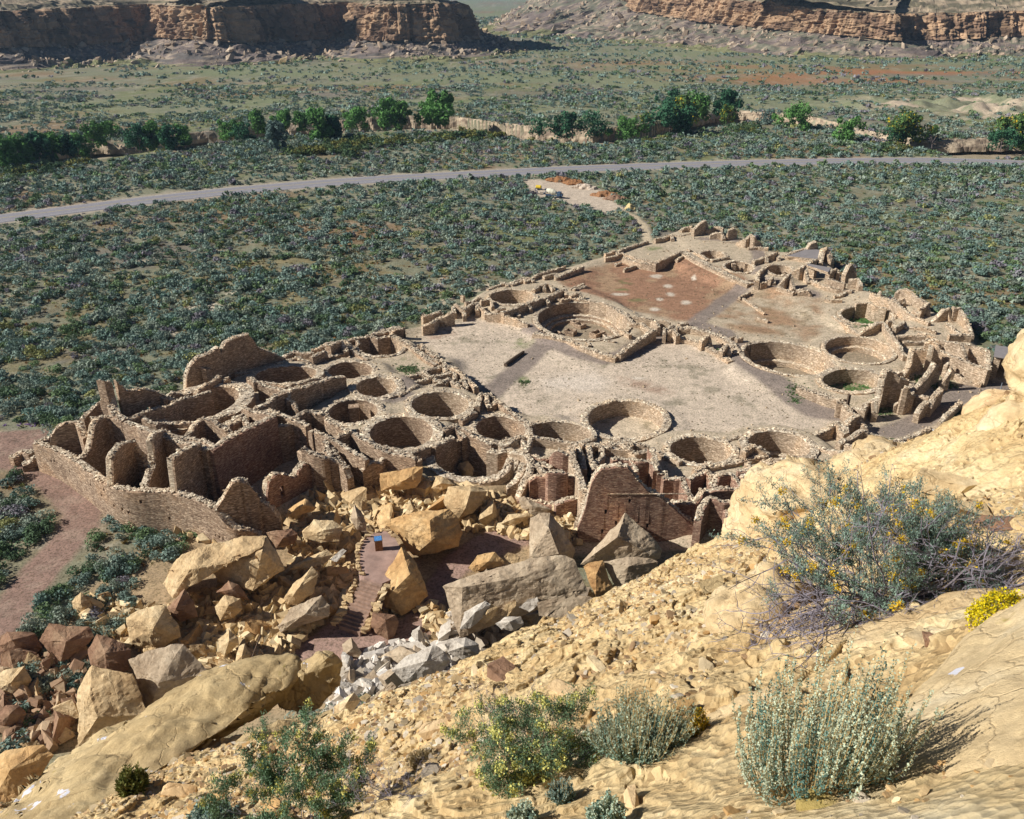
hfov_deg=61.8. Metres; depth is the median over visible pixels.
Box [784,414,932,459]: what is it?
room block
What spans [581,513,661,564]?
boulder
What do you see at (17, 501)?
sagebrush
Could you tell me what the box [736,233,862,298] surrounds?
room block
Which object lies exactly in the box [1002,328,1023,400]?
rock outcrop
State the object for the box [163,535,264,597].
boulder
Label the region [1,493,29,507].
sagebrush
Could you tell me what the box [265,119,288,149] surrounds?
cottonwood tree
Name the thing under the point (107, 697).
boulder
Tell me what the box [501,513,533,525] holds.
boulder
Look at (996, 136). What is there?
cottonwood tree
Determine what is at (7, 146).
cottonwood tree
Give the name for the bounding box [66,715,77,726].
boulder
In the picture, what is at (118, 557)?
sagebrush
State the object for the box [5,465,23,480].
sagebrush
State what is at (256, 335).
sagebrush
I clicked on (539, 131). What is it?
cottonwood tree
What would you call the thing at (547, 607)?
boulder
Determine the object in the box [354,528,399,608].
viewing platform
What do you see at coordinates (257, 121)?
cottonwood tree
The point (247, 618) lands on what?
boulder
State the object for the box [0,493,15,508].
sagebrush
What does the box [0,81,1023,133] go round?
sagebrush cover
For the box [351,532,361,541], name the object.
boulder
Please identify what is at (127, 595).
sagebrush
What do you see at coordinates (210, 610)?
boulder
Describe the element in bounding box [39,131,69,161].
cottonwood tree
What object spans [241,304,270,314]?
sagebrush
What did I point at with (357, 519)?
boulder
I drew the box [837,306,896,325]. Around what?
kiva
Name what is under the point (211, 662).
boulder
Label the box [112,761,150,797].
grass tuft
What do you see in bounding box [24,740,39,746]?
boulder
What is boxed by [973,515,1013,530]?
loose stone
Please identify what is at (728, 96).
cottonwood tree
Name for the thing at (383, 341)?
room block
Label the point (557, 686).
loose stone
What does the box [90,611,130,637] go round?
sagebrush
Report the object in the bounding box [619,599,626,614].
loose stone
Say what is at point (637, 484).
room block
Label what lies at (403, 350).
kiva
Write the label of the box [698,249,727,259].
kiva
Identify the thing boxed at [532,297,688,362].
room block
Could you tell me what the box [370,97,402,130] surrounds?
cottonwood tree
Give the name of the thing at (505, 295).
kiva
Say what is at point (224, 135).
cottonwood tree
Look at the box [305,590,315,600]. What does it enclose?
boulder
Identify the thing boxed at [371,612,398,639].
boulder
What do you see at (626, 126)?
cottonwood tree
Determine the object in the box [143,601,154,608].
boulder
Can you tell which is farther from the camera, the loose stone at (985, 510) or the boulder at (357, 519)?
the boulder at (357, 519)
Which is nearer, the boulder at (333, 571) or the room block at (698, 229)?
the boulder at (333, 571)
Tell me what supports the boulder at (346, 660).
on the ground at (676, 388)
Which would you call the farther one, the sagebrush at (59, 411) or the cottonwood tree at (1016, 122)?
the cottonwood tree at (1016, 122)
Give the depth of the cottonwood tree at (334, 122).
278.90 m
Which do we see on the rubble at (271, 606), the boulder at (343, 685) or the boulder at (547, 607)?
the boulder at (343, 685)
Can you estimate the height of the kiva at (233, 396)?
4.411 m
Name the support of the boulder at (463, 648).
on the ground at (676, 388)
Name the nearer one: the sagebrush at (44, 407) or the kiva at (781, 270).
the sagebrush at (44, 407)
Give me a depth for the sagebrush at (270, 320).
126.27 m
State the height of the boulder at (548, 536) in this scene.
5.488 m
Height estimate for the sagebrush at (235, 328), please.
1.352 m
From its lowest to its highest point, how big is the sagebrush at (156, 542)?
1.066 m
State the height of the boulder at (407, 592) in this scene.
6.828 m
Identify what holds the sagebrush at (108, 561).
on the ground at (676, 388)
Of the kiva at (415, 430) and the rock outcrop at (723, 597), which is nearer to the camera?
the rock outcrop at (723, 597)
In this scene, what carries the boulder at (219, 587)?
on the ground at (676, 388)
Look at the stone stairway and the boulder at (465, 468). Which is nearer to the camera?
the stone stairway
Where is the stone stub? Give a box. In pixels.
[8,449,37,471]
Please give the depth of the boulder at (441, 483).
81.64 m
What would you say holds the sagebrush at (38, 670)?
on the ground at (676, 388)
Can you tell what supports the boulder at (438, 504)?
on the ground at (676, 388)
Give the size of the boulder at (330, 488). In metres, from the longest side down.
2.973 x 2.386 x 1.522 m
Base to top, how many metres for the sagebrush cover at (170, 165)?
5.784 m
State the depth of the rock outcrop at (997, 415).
10.02 m
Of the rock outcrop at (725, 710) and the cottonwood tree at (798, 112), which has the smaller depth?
the rock outcrop at (725, 710)
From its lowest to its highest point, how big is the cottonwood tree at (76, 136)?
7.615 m
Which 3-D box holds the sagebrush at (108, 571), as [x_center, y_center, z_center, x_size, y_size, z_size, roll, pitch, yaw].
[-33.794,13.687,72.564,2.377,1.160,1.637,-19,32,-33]
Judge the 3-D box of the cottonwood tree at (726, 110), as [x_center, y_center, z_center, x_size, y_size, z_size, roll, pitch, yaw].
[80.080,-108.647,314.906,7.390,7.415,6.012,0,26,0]
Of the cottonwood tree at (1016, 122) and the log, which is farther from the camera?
the cottonwood tree at (1016, 122)
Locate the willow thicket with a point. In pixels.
(344, 144)
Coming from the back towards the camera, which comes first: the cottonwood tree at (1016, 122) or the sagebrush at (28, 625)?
the cottonwood tree at (1016, 122)
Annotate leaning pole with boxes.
[252,635,260,656]
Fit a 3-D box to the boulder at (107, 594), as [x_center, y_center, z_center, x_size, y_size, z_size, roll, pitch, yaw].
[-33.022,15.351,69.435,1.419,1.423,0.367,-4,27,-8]
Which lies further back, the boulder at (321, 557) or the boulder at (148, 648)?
the boulder at (321, 557)
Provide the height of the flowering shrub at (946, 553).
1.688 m
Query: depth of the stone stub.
89.16 m
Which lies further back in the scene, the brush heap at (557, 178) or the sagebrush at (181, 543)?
the brush heap at (557, 178)
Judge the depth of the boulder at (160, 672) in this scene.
57.47 m
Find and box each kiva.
[150,381,255,435]
[247,363,324,384]
[321,396,384,426]
[324,358,377,378]
[348,373,404,399]
[354,342,406,357]
[359,412,443,450]
[404,389,474,422]
[425,436,518,483]
[469,413,532,438]
[485,288,537,305]
[530,418,596,442]
[532,301,631,341]
[580,398,671,442]
[663,433,738,467]
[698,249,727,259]
[722,260,755,273]
[738,427,818,457]
[739,340,836,378]
[765,264,795,276]
[815,366,879,394]
[821,335,896,364]
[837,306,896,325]
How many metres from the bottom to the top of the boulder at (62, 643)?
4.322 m
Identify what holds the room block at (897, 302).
on the ground at (676, 388)
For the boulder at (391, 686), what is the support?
on the ground at (676, 388)
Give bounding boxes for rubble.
[0,0,1023,72]
[0,469,589,752]
[257,233,1003,549]
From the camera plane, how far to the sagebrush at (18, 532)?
77.45 m
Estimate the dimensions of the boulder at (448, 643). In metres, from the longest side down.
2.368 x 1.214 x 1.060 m
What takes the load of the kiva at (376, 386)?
on the ground at (676, 388)
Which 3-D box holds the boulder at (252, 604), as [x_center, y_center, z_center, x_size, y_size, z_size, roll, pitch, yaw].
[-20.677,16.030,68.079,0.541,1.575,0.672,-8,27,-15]
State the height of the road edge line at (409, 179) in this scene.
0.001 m
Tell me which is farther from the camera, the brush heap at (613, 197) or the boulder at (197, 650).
the brush heap at (613, 197)
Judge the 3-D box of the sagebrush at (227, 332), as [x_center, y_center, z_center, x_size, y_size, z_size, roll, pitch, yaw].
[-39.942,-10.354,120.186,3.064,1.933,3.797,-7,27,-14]
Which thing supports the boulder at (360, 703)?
on the rubble at (271, 606)
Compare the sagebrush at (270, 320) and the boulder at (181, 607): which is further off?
the sagebrush at (270, 320)
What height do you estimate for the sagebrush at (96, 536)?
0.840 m
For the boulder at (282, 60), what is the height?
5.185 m
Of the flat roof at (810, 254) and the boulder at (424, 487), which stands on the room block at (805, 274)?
the flat roof at (810, 254)
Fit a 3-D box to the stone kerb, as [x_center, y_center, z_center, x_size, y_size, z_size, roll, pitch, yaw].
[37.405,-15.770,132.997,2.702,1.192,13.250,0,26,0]
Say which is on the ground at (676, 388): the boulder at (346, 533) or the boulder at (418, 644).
the boulder at (346, 533)
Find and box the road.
[0,158,1023,222]
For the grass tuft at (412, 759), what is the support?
on the hillside
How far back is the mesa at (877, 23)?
659.12 m
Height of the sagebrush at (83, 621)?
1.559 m
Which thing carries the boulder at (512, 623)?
on the ground at (676, 388)
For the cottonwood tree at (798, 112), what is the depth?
296.59 m
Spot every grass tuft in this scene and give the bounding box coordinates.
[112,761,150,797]
[405,745,433,769]
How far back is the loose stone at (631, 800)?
4.05 m
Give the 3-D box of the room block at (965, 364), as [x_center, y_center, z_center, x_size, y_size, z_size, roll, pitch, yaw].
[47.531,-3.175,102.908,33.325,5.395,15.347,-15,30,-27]
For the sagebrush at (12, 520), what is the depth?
78.76 m
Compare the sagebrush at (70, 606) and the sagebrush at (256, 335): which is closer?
the sagebrush at (70, 606)
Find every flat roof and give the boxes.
[786,249,819,258]
[806,264,830,273]
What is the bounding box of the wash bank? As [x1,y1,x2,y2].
[24,110,1021,164]
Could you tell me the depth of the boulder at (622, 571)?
68.90 m
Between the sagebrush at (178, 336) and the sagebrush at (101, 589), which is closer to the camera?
the sagebrush at (101, 589)
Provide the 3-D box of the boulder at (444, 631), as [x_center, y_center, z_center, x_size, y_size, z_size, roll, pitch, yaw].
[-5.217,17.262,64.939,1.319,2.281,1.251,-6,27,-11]
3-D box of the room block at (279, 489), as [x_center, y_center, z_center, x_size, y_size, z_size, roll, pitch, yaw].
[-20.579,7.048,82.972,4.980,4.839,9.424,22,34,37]
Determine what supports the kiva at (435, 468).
on the ground at (676, 388)
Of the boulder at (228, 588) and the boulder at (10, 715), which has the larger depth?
the boulder at (228, 588)
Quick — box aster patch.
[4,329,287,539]
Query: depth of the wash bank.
299.52 m
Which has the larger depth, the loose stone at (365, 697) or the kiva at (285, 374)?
the kiva at (285, 374)
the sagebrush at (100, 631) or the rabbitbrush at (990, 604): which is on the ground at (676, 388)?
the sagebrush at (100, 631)
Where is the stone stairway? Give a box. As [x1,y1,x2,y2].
[330,579,390,636]
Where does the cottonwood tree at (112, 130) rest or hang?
on the ground at (676, 388)
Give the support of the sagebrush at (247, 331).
on the ground at (676, 388)
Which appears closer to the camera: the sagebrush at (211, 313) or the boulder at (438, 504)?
the boulder at (438, 504)
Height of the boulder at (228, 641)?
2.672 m
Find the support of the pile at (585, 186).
on the ground at (676, 388)
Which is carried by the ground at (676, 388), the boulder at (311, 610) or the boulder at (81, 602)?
the boulder at (81, 602)
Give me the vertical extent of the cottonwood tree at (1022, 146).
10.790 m
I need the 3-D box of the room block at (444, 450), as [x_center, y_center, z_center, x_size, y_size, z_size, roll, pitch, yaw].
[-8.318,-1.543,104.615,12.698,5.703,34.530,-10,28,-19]
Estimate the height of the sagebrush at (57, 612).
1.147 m
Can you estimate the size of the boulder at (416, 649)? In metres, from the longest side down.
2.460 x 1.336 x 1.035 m
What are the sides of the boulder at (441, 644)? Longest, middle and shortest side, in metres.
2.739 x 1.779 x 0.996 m
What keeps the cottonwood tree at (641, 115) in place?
on the ground at (676, 388)
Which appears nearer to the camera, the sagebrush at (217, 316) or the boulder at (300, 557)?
the boulder at (300, 557)
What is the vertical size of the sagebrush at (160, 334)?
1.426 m
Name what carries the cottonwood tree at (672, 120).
on the ground at (676, 388)
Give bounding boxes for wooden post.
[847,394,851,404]
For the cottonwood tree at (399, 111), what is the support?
on the ground at (676, 388)
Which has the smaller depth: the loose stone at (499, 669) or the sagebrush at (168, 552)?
the loose stone at (499, 669)
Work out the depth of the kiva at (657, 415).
100.82 m
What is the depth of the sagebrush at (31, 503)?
81.86 m
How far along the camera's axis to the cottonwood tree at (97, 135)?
267.95 m
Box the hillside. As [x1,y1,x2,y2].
[0,395,1023,818]
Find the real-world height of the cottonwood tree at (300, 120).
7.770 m
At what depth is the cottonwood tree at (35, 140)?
242.35 m
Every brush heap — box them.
[545,176,570,182]
[562,179,584,184]
[590,190,617,196]
[603,194,625,200]
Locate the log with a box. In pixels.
[504,351,524,366]
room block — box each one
[32,375,282,542]
[183,332,285,388]
[208,375,430,499]
[261,445,346,525]
[275,265,587,370]
[394,336,534,476]
[478,433,816,546]
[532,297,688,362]
[604,220,753,288]
[676,325,743,363]
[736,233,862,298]
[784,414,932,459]
[795,338,992,440]
[824,288,974,360]
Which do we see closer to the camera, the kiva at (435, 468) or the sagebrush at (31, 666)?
the sagebrush at (31, 666)
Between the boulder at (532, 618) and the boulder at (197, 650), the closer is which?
the boulder at (197, 650)
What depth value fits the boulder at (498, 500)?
81.82 m
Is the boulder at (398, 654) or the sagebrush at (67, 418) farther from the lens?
the sagebrush at (67, 418)
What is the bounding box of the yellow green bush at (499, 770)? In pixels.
[438,677,609,798]
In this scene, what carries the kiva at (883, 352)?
on the ground at (676, 388)
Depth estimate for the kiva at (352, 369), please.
109.31 m
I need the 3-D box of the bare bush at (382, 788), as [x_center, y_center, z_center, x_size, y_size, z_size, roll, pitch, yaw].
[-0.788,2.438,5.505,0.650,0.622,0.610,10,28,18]
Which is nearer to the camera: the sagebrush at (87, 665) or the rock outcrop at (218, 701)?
the rock outcrop at (218, 701)
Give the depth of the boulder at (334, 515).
78.84 m
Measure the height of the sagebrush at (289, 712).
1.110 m
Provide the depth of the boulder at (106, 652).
60.35 m
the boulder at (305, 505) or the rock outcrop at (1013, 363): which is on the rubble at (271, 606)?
the boulder at (305, 505)
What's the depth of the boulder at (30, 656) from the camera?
62.30 m
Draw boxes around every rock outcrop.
[0,653,301,818]
[235,708,332,742]
[278,650,342,713]
[703,561,815,634]
[705,681,794,720]
[721,435,904,539]
[789,588,1006,652]
[868,598,1023,776]
[961,389,1010,414]
[976,400,1023,430]
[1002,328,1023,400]
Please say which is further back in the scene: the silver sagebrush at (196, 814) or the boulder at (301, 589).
the boulder at (301, 589)
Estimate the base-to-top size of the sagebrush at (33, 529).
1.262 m
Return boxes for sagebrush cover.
[0,41,1023,85]
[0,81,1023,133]
[0,128,1023,201]
[0,194,1023,311]
[0,302,1023,752]
[476,15,640,43]
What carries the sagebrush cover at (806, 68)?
on the ground at (676, 388)
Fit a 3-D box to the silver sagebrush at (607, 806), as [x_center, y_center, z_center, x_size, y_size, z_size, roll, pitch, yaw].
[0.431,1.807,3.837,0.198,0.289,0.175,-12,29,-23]
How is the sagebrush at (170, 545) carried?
on the ground at (676, 388)
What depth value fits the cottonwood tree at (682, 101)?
306.69 m
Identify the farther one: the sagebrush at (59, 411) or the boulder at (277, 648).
the sagebrush at (59, 411)
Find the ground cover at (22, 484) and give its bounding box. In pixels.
[0,216,1023,640]
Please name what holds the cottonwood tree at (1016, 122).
on the ground at (676, 388)
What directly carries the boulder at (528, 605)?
on the boulder at (543, 578)
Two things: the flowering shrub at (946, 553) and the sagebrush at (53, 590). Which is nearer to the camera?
the flowering shrub at (946, 553)
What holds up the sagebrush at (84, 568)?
on the ground at (676, 388)
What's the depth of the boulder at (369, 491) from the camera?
83.87 m
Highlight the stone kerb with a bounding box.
[738,292,768,323]
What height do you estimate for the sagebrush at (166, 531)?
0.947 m
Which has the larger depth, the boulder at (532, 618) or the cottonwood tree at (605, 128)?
the cottonwood tree at (605, 128)
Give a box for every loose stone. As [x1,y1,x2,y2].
[161,782,197,797]
[359,693,370,701]
[419,718,447,739]
[487,656,515,681]
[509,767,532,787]
[533,757,583,781]
[547,679,576,694]
[586,655,605,671]
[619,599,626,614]
[623,784,638,808]
[697,575,722,594]
[796,787,842,810]
[903,625,925,647]
[915,467,979,494]
[922,631,932,646]
[947,500,992,515]
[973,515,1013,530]
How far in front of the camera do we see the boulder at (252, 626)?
65.02 m
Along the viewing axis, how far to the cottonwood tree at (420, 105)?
313.10 m
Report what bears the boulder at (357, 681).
on the ground at (676, 388)
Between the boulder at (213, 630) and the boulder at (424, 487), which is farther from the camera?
the boulder at (424, 487)
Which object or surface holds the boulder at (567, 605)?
on the ground at (676, 388)
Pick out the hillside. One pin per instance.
(698, 775)
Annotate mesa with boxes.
[0,0,525,72]
[483,0,1023,60]
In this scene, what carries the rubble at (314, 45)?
on the ground at (676, 388)
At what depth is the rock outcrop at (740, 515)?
12.99 m
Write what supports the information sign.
on the viewing platform
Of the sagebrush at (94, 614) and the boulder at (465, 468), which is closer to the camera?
the sagebrush at (94, 614)
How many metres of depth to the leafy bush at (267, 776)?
5.84 m
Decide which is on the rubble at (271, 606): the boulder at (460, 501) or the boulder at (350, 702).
the boulder at (350, 702)
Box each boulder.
[0,631,41,657]
[0,648,36,671]
[0,666,31,694]
[0,705,25,725]
[0,745,52,802]
[22,652,41,671]
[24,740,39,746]
[28,677,42,697]
[39,623,93,665]
[52,711,70,742]
[53,699,78,718]
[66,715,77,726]
[72,593,92,612]
[76,665,144,745]
[88,634,130,671]
[97,592,113,600]
[108,611,125,622]
[126,605,180,647]
[129,644,206,706]
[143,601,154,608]
[144,647,156,651]
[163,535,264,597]
[167,589,197,621]
[180,623,202,648]
[189,644,206,656]
[203,602,241,616]
[207,625,218,640]
[208,658,217,667]
[212,584,224,600]
[213,536,284,590]
[215,595,242,620]
[216,581,248,599]
[218,630,238,656]
[218,656,233,664]
[235,616,253,621]
[235,644,249,660]
[243,619,271,636]
[248,601,254,611]
[266,529,297,547]
[272,643,281,654]
[277,595,329,631]
[278,56,286,63]
[278,575,288,582]
[278,580,293,587]
[284,567,317,604]
[285,553,308,575]
[286,498,316,516]
[290,549,332,568]
[302,519,342,541]
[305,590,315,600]
[315,490,325,501]
[323,481,335,492]
[324,604,335,618]
[327,510,340,524]
[327,566,348,576]
[329,549,345,561]
[334,681,358,691]
[334,693,359,713]
[341,486,366,507]
[341,531,349,535]
[341,652,350,668]
[342,638,361,656]
[348,669,355,682]
[350,504,366,531]
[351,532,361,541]
[352,678,372,683]
[354,693,363,709]
[355,500,368,510]
[360,678,374,694]
[364,517,374,525]
[364,670,377,678]
[366,489,375,495]
[366,682,395,702]
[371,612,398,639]
[377,502,393,531]
[378,669,408,689]
[380,466,422,490]
[381,646,415,663]
[381,656,390,662]
[384,509,462,555]
[384,547,427,615]
[392,645,450,682]
[396,682,410,688]
[397,641,425,649]
[411,626,423,641]
[413,645,421,652]
[414,479,431,494]
[426,496,446,510]
[432,476,454,489]
[436,636,463,652]
[438,620,450,640]
[443,485,486,518]
[443,555,587,637]
[445,639,451,654]
[448,637,479,659]
[449,627,458,636]
[457,461,473,475]
[460,601,490,628]
[468,552,503,571]
[479,500,498,525]
[479,603,497,623]
[492,498,502,503]
[495,616,523,630]
[500,601,515,615]
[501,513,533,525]
[503,553,521,564]
[519,496,549,514]
[519,597,537,611]
[522,613,539,623]
[529,513,574,558]
[537,596,565,616]
[549,594,591,617]
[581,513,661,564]
[583,560,612,596]
[604,557,657,586]
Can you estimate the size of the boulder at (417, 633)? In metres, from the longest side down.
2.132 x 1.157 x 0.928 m
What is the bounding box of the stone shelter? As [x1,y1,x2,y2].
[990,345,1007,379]
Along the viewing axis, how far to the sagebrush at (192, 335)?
120.15 m
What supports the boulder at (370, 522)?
on the rubble at (271, 606)
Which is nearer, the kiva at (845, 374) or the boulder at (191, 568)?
the boulder at (191, 568)
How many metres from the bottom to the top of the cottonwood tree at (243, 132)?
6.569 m
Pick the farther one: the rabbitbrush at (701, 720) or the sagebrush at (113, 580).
the sagebrush at (113, 580)
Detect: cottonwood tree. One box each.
[0,133,25,167]
[8,132,35,165]
[20,131,53,160]
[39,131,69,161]
[54,133,81,157]
[67,132,96,157]
[79,120,110,147]
[104,120,119,137]
[122,122,154,152]
[142,120,164,150]
[154,122,185,149]
[173,123,192,147]
[216,119,241,140]
[228,123,253,139]
[241,108,266,135]
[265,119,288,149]
[269,108,298,130]
[293,110,311,132]
[305,106,334,140]
[325,114,342,137]
[342,105,369,131]
[352,106,375,123]
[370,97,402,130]
[390,100,412,126]
[413,88,455,127]
[418,101,437,120]
[523,117,559,137]
[549,108,603,138]
[580,119,613,137]
[605,115,650,138]
[635,113,656,121]
[641,98,699,134]
[654,88,679,104]
[673,93,702,124]
[687,89,711,120]
[712,88,744,122]
[719,104,737,123]
[756,106,782,125]
[771,100,812,130]
[832,116,866,140]
[870,127,915,143]
[886,106,939,143]
[987,127,1023,150]
[989,112,1023,148]
[1018,135,1023,150]
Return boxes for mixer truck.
[543,188,562,198]
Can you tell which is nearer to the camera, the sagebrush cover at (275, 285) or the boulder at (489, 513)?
the boulder at (489, 513)
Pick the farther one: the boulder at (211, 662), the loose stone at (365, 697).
the boulder at (211, 662)
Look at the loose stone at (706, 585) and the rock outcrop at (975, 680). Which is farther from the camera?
the loose stone at (706, 585)
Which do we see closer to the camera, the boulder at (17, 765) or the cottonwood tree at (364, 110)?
the boulder at (17, 765)
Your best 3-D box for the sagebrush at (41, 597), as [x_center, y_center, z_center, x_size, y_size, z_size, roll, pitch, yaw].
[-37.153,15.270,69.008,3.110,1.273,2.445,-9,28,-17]
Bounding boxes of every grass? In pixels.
[394,318,962,476]
[439,262,817,431]
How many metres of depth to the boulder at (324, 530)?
73.13 m
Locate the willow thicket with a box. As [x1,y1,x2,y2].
[0,121,945,176]
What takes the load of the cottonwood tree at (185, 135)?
on the ground at (676, 388)
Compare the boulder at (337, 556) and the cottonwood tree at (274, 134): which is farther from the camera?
the cottonwood tree at (274, 134)
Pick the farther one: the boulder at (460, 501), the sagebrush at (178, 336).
the sagebrush at (178, 336)
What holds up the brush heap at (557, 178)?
on the ground at (676, 388)
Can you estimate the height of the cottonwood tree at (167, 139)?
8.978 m
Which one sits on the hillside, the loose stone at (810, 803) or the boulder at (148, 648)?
the loose stone at (810, 803)
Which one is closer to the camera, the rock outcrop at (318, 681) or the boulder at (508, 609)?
the rock outcrop at (318, 681)
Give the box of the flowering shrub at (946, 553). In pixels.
[698,455,1023,669]
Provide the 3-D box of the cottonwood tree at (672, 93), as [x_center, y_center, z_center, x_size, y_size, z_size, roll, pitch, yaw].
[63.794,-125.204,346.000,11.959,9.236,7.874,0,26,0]
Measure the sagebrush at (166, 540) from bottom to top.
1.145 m
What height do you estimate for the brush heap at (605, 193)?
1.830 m
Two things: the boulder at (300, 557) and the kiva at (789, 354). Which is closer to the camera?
the boulder at (300, 557)
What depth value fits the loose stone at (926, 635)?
4.78 m
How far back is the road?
224.52 m
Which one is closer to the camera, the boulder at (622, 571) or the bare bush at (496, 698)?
the bare bush at (496, 698)
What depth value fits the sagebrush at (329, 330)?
122.57 m
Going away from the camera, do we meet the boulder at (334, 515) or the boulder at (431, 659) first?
the boulder at (431, 659)
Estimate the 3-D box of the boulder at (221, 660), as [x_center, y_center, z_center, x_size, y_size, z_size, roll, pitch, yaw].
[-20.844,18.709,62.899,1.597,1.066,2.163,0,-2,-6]
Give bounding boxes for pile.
[571,183,598,189]
[624,203,634,209]
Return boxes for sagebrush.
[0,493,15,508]
[0,497,32,518]
[0,503,29,519]
[0,516,19,531]
[0,523,18,537]
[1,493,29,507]
[4,527,28,538]
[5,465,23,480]
[9,496,39,517]
[9,696,33,710]
[16,512,40,527]
[16,612,68,632]
[18,627,43,637]
[22,522,42,542]
[22,655,42,673]
[28,660,53,691]
[29,587,73,608]
[32,599,60,622]
[34,410,56,424]
[35,405,60,414]
[38,604,68,629]
[38,668,73,693]
[39,519,55,533]
[40,586,71,598]
[41,423,54,435]
[46,406,68,415]
[48,414,73,425]
[48,583,73,597]
[49,679,79,700]
[56,597,79,623]
[65,559,94,576]
[68,571,91,585]
[68,669,87,685]
[74,613,95,643]
[79,401,98,413]
[81,606,104,621]
[81,655,90,669]
[84,527,107,545]
[85,585,115,603]
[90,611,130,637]
[91,626,110,639]
[92,546,124,574]
[94,560,107,574]
[100,561,126,579]
[103,614,126,629]
[109,578,137,590]
[110,550,141,573]
[115,589,137,608]
[124,555,144,568]
[130,321,158,331]
[132,533,166,550]
[133,527,156,543]
[148,546,179,561]
[152,329,170,339]
[152,528,172,546]
[159,533,182,553]
[161,541,175,550]
[174,541,189,555]
[175,331,202,341]
[175,331,203,339]
[185,799,241,818]
[199,309,219,316]
[212,311,238,322]
[219,327,237,339]
[223,327,241,336]
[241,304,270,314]
[242,329,254,333]
[249,330,264,340]
[264,315,279,325]
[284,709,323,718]
[297,344,314,351]
[319,325,336,336]
[506,798,539,818]
[545,777,577,805]
[581,679,699,767]
[585,788,628,818]
[731,625,946,809]
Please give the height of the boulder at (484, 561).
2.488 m
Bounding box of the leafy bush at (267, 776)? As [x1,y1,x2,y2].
[196,696,378,818]
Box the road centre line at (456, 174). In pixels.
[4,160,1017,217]
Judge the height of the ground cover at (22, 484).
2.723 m
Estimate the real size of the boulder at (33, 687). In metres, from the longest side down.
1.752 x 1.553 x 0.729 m
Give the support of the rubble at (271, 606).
on the ground at (676, 388)
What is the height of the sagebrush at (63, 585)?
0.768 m
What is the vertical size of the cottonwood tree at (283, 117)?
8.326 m
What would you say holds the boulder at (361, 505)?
on the rubble at (271, 606)
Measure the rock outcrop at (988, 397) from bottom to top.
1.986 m
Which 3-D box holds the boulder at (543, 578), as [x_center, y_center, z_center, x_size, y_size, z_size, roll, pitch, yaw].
[0.045,13.769,64.653,10.561,7.068,4.634,-4,27,-8]
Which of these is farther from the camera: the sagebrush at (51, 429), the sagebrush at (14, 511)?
the sagebrush at (51, 429)
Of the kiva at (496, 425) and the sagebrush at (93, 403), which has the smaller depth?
the kiva at (496, 425)
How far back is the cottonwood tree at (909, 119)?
271.42 m
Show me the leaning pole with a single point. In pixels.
(256, 645)
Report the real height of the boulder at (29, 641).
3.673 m
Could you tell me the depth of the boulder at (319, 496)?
82.08 m
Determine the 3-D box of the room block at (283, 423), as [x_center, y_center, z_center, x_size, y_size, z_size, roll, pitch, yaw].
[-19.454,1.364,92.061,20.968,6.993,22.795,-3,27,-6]
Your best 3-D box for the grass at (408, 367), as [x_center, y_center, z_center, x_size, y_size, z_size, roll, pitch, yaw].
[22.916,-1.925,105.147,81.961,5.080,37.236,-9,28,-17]
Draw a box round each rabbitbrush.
[687,707,710,737]
[964,586,1023,631]
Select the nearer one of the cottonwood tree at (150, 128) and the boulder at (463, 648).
the boulder at (463, 648)
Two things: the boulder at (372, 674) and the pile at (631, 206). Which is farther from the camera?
the pile at (631, 206)
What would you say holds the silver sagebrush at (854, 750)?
on the hillside
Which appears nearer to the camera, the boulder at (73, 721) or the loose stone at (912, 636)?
the loose stone at (912, 636)
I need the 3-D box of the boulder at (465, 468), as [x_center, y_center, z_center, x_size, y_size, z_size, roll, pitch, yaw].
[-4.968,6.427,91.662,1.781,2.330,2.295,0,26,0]
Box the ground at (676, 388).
[0,0,1023,770]
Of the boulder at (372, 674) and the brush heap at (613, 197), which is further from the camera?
the brush heap at (613, 197)
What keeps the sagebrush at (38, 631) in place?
on the ground at (676, 388)
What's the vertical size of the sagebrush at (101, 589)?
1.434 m
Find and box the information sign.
[373,535,382,550]
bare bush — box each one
[324,748,439,817]
[465,665,548,733]
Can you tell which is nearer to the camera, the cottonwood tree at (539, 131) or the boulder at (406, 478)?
the boulder at (406, 478)
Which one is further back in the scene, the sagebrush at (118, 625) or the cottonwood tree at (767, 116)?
the cottonwood tree at (767, 116)
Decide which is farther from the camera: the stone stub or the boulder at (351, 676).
the stone stub
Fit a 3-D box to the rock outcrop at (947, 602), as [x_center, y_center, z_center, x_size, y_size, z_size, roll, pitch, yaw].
[2.665,1.559,5.799,1.333,1.510,1.588,15,30,28]
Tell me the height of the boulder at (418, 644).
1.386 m
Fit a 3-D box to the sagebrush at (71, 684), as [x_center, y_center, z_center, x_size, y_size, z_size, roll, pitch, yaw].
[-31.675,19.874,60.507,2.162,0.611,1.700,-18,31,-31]
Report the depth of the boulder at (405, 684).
51.58 m
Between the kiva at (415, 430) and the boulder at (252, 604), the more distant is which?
the kiva at (415, 430)
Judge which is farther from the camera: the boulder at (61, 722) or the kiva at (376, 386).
the kiva at (376, 386)
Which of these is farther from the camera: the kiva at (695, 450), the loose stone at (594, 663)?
the kiva at (695, 450)

